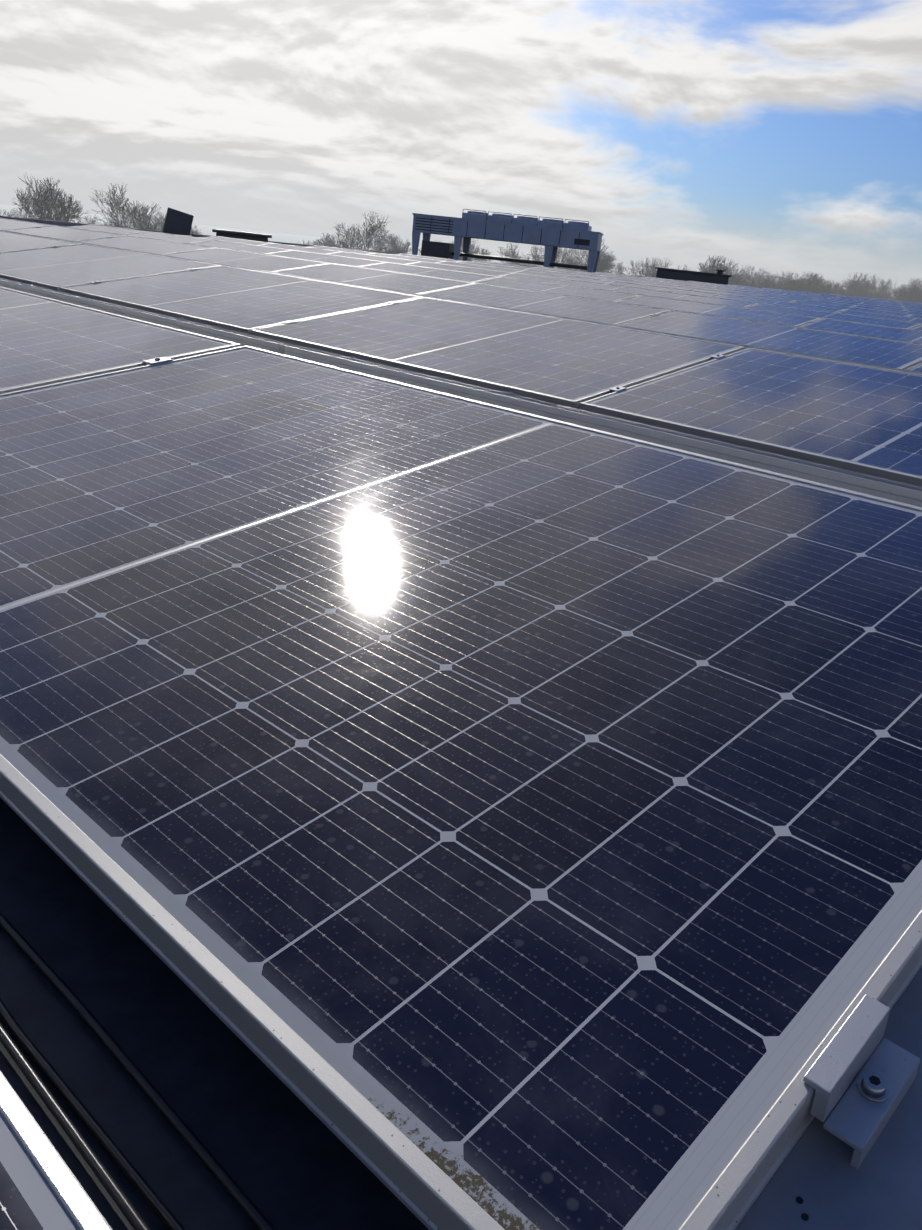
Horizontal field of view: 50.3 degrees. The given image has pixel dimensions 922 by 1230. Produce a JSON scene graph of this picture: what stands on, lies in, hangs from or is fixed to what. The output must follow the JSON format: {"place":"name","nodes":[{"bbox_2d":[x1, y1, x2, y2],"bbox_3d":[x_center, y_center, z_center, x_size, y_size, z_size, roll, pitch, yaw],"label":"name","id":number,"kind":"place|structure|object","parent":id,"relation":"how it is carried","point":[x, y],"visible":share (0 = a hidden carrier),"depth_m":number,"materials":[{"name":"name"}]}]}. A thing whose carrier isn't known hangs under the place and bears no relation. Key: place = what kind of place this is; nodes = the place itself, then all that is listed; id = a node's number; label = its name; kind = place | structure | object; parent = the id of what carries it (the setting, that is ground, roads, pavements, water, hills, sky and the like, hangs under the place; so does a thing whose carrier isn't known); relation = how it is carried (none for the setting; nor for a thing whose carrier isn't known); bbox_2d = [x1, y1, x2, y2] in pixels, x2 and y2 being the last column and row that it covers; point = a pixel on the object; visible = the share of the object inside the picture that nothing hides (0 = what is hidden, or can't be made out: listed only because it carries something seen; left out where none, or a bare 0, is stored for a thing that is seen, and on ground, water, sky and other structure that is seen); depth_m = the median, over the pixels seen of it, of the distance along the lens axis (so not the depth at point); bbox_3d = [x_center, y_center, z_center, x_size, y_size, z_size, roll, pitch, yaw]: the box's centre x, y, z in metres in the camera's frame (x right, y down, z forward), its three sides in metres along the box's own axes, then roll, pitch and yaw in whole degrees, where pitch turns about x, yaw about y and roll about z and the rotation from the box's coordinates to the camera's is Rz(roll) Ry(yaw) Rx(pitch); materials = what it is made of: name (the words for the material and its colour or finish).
{"place":"outdoors","nodes":[
{"label":"outdoors","id":0,"kind":"place"},
{"bbox_2d":[159,207,193,236],"bbox_3d":[-5.483,-7.432,18.923,0.954,0.766,0.653,55,52,64],"label":"vent box","id":1,"kind":"object","parent":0,"point":[177,222],"visible":0.48,"depth_m":19.21,"materials":[{"name":"black metal"}]},
{"bbox_2d":[212,229,271,241],"bbox_3d":[-4.386,-7.471,19.677,0.840,0.385,1.140,61,57,66],"label":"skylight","id":2,"kind":"object","parent":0,"point":[245,235],"visible":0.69,"depth_m":19.29},
{"bbox_2d":[0,204,744,284],"bbox_3d":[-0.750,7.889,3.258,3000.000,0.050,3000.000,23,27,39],"label":"ground","id":3,"kind":"structure","parent":0,"point":[277,237],"depth_m":949.78,"materials":[{"name":"grey plant"}]},
{"bbox_2d":[11,207,38,218],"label":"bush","id":4,"kind":"object","parent":3,"relation":"on","point":[20,213],"depth_m":109.53,"materials":[{"name":"grey plant"}]},
{"bbox_2d":[14,176,88,222],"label":"bare tree","id":5,"kind":"object","parent":3,"relation":"on","point":[40,202],"visible":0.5,"depth_m":80.75,"materials":[{"name":"brown plant"}]},
{"bbox_2d":[73,215,108,225],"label":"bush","id":6,"kind":"object","parent":3,"relation":"on","point":[90,221],"visible":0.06,"depth_m":120.97,"materials":[{"name":"grey plant"}]},
{"bbox_2d":[89,183,163,230],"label":"bare tree","id":7,"kind":"object","parent":3,"relation":"on","point":[137,214],"visible":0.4,"depth_m":88.67,"materials":[{"name":"brown plant"}]},
{"bbox_2d":[130,212,165,230],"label":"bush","id":8,"kind":"object","parent":3,"relation":"on","point":[161,217],"visible":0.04,"depth_m":106.32,"materials":[{"name":"grey plant"}]},
{"bbox_2d":[190,225,202,234],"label":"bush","id":9,"kind":"object","parent":3,"relation":"on","point":[195,232],"visible":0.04,"depth_m":135.12,"materials":[{"name":"grey plant"}]},
{"bbox_2d":[313,232,341,247],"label":"tree","id":10,"kind":"object","parent":3,"relation":"on","point":[327,242],"visible":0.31,"depth_m":139.02,"materials":[{"name":"grey plant"}]},
{"bbox_2d":[332,211,411,253],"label":"bare tree","id":11,"kind":"object","parent":3,"relation":"on","point":[369,244],"visible":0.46,"depth_m":105.95,"materials":[{"name":"brown plant"}]},
{"bbox_2d":[370,232,411,253],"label":"tree","id":12,"kind":"object","parent":3,"relation":"on","point":[392,244],"visible":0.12,"depth_m":130.77,"materials":[{"name":"grey plant"}]},
{"bbox_2d":[452,238,491,261],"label":"bare tree","id":13,"kind":"object","parent":3,"relation":"on","point":[473,252],"visible":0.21,"depth_m":120.54,"materials":[{"name":"grey plant"}]},
{"bbox_2d":[498,242,536,265],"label":"tree","id":14,"kind":"object","parent":3,"relation":"on","point":[513,254],"visible":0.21,"depth_m":132.28,"materials":[{"name":"grey plant"}]},
{"bbox_2d":[527,245,575,268],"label":"bare tree","id":15,"kind":"object","parent":3,"relation":"on","point":[538,258],"visible":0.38,"depth_m":120.34,"materials":[{"name":"grey plant"}]},
{"bbox_2d":[559,249,620,272],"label":"bare tree","id":16,"kind":"object","parent":3,"relation":"on","point":[575,262],"visible":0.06,"depth_m":137.12,"materials":[{"name":"grey plant"}]},
{"bbox_2d":[572,241,625,273],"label":"bare tree","id":17,"kind":"object","parent":3,"relation":"on","point":[601,266],"visible":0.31,"depth_m":116.74,"materials":[{"name":"grey plant"}]},
{"bbox_2d":[619,257,672,276],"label":"tree","id":18,"kind":"object","parent":3,"relation":"on","point":[647,273],"visible":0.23,"depth_m":123.84,"materials":[{"name":"grey plant"}]},
{"bbox_2d":[689,254,746,285],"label":"bare tree","id":19,"kind":"object","parent":3,"relation":"on","point":[712,265],"visible":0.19,"depth_m":112.58,"materials":[{"name":"grey plant"}]},
{"bbox_2d":[710,263,746,283],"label":"bare tree","id":20,"kind":"object","parent":3,"relation":"on","point":[732,275],"visible":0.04,"depth_m":178.65,"materials":[{"name":"grey plant"}]},
{"bbox_2d":[738,265,763,286],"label":"bare tree","id":21,"kind":"object","parent":3,"relation":"on","point":[747,273],"visible":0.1,"depth_m":180.73,"materials":[{"name":"grey plant"}]},
{"bbox_2d":[728,266,779,287],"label":"bare tree","id":22,"kind":"object","parent":3,"relation":"on","point":[735,282],"visible":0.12,"depth_m":137.81,"materials":[{"name":"grey plant"}]},
{"bbox_2d":[745,272,785,289],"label":"bare tree","id":23,"kind":"object","parent":3,"relation":"on","point":[763,279],"visible":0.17,"depth_m":153.72,"materials":[{"name":"grey plant"}]},
{"bbox_2d":[758,271,814,290],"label":"bare tree","id":24,"kind":"object","parent":3,"relation":"on","point":[786,281],"visible":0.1,"depth_m":153.19,"materials":[{"name":"grey plant"}]},
{"bbox_2d":[785,271,837,293],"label":"bare tree","id":25,"kind":"object","parent":3,"relation":"on","point":[816,287],"visible":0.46,"depth_m":143.85,"materials":[{"name":"grey plant"}]},
{"bbox_2d":[808,279,837,292],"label":"bare tree","id":26,"kind":"object","parent":3,"relation":"on","point":[826,284],"visible":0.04,"depth_m":164.58,"materials":[{"name":"grey plant"}]},
{"bbox_2d":[824,284,869,297],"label":"bare tree","id":27,"kind":"object","parent":3,"relation":"on","point":[842,291],"visible":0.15,"depth_m":155.48,"materials":[{"name":"grey plant"}]},
{"bbox_2d":[833,279,877,297],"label":"bare tree","id":28,"kind":"object","parent":3,"relation":"on","point":[857,284],"visible":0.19,"depth_m":158.00,"materials":[{"name":"grey plant"}]},
{"bbox_2d":[840,273,899,298],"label":"bare tree","id":29,"kind":"object","parent":3,"relation":"on","point":[878,289],"visible":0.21,"depth_m":167.98,"materials":[{"name":"grey plant"}]},
{"bbox_2d":[858,281,891,298],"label":"bare tree","id":30,"kind":"object","parent":3,"relation":"on","point":[884,296],"visible":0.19,"depth_m":165.83,"materials":[{"name":"grey plant"}]},
{"bbox_2d":[874,279,907,300],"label":"bare tree","id":31,"kind":"object","parent":3,"relation":"on","point":[884,289],"visible":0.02,"depth_m":175.26,"materials":[{"name":"grey plant"}]},
{"bbox_2d":[890,281,921,302],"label":"bare tree","id":32,"kind":"object","parent":3,"relation":"on","point":[912,295],"visible":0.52,"depth_m":146.61,"materials":[{"name":"grey plant"}]},
{"bbox_2d":[896,278,921,298],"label":"bare tree","id":33,"kind":"object","parent":3,"relation":"on","point":[908,285],"visible":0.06,"depth_m":179.24,"materials":[{"name":"grey plant"}]},
{"bbox_2d":[0,216,909,301],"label":"roof parapet","id":34,"kind":"structure","parent":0,"point":[61,223],"depth_m":27.46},
{"bbox_2d":[0,798,428,1229],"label":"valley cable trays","id":35,"kind":"object","parent":34,"relation":"on","point":[286,1158],"depth_m":0.62,"materials":[{"name":"black metal"}]},
{"bbox_2d":[0,912,275,1229],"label":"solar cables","id":36,"kind":"object","parent":35,"relation":"in","point":[235,1191],"visible":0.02,"depth_m":0.58,"materials":[{"name":"black rubber"}]},
{"bbox_2d":[68,224,921,342],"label":"solar panel rows","id":37,"kind":"object","parent":34,"relation":"on","point":[888,319],"visible":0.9,"depth_m":12.49,"materials":[{"name":"blue glass"}]},
{"bbox_2d":[412,209,603,272],"bbox_3d":[1.533,-12.422,32.676,6.400,1.712,2.000,9,21,9],"label":"dry cooler on legs","id":38,"kind":"object","parent":34,"relation":"on","point":[552,235],"visible":1,"depth_m":31.93,"materials":[{"name":"paint"}]},
{"bbox_2d":[735,967,921,1229],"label":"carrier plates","id":39,"kind":"object","parent":34,"relation":"on","point":[880,1188],"depth_m":0.51,"materials":[{"name":"metal"}]},
{"bbox_2d":[0,218,921,1229],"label":"solar panel rows","id":40,"kind":"object","parent":39,"relation":"on","point":[830,408],"visible":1,"depth_m":3.49,"materials":[{"name":"blue glass"}]},
{"bbox_2d":[2,225,919,1168],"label":"panel clamps","id":41,"kind":"object","parent":39,"relation":"on","point":[860,1115],"visible":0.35,"depth_m":0.53,"materials":[{"name":"metal"}]},
{"bbox_2d":[156,263,880,1085],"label":"clamp bolt recesses","id":42,"kind":"object","parent":41,"relation":"attached to","point":[874,1079],"visible":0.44,"depth_m":0.53,"materials":[{"name":"grey metal"}]},
{"bbox_2d":[0,345,921,1229],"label":"solar panel","id":43,"kind":"object","parent":39,"relation":"on","point":[436,809],"visible":1,"depth_m":0.79,"materials":[{"name":"blue glass"}]},
{"bbox_2d":[796,1196,808,1220],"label":"holes","id":44,"kind":"object","parent":39,"relation":"on","point":[804,1216],"visible":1,"depth_m":0.49,"materials":[{"name":"black"}]},
{"bbox_2d":[0,0,921,299],"label":"sky","id":45,"kind":"structure","parent":0,"point":[777,137],"materials":[{"name":"white"}]},
{"bbox_2d":[655,267,731,284],"bbox_3d":[7.605,-11.085,32.300,2.440,0.690,1.240,10,21,10],"label":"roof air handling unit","id":46,"kind":"object","parent":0,"point":[719,277],"visible":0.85,"depth_m":31.77,"materials":[{"name":"black metal"}]},
{"bbox_2d":[736,968,920,1227],"bbox_3d":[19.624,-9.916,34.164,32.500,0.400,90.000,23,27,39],"label":"mounting rail","id":47,"kind":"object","parent":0,"point":[810,1123],"depth_m":0.65,"materials":[{"name":"metal"}]}
]}

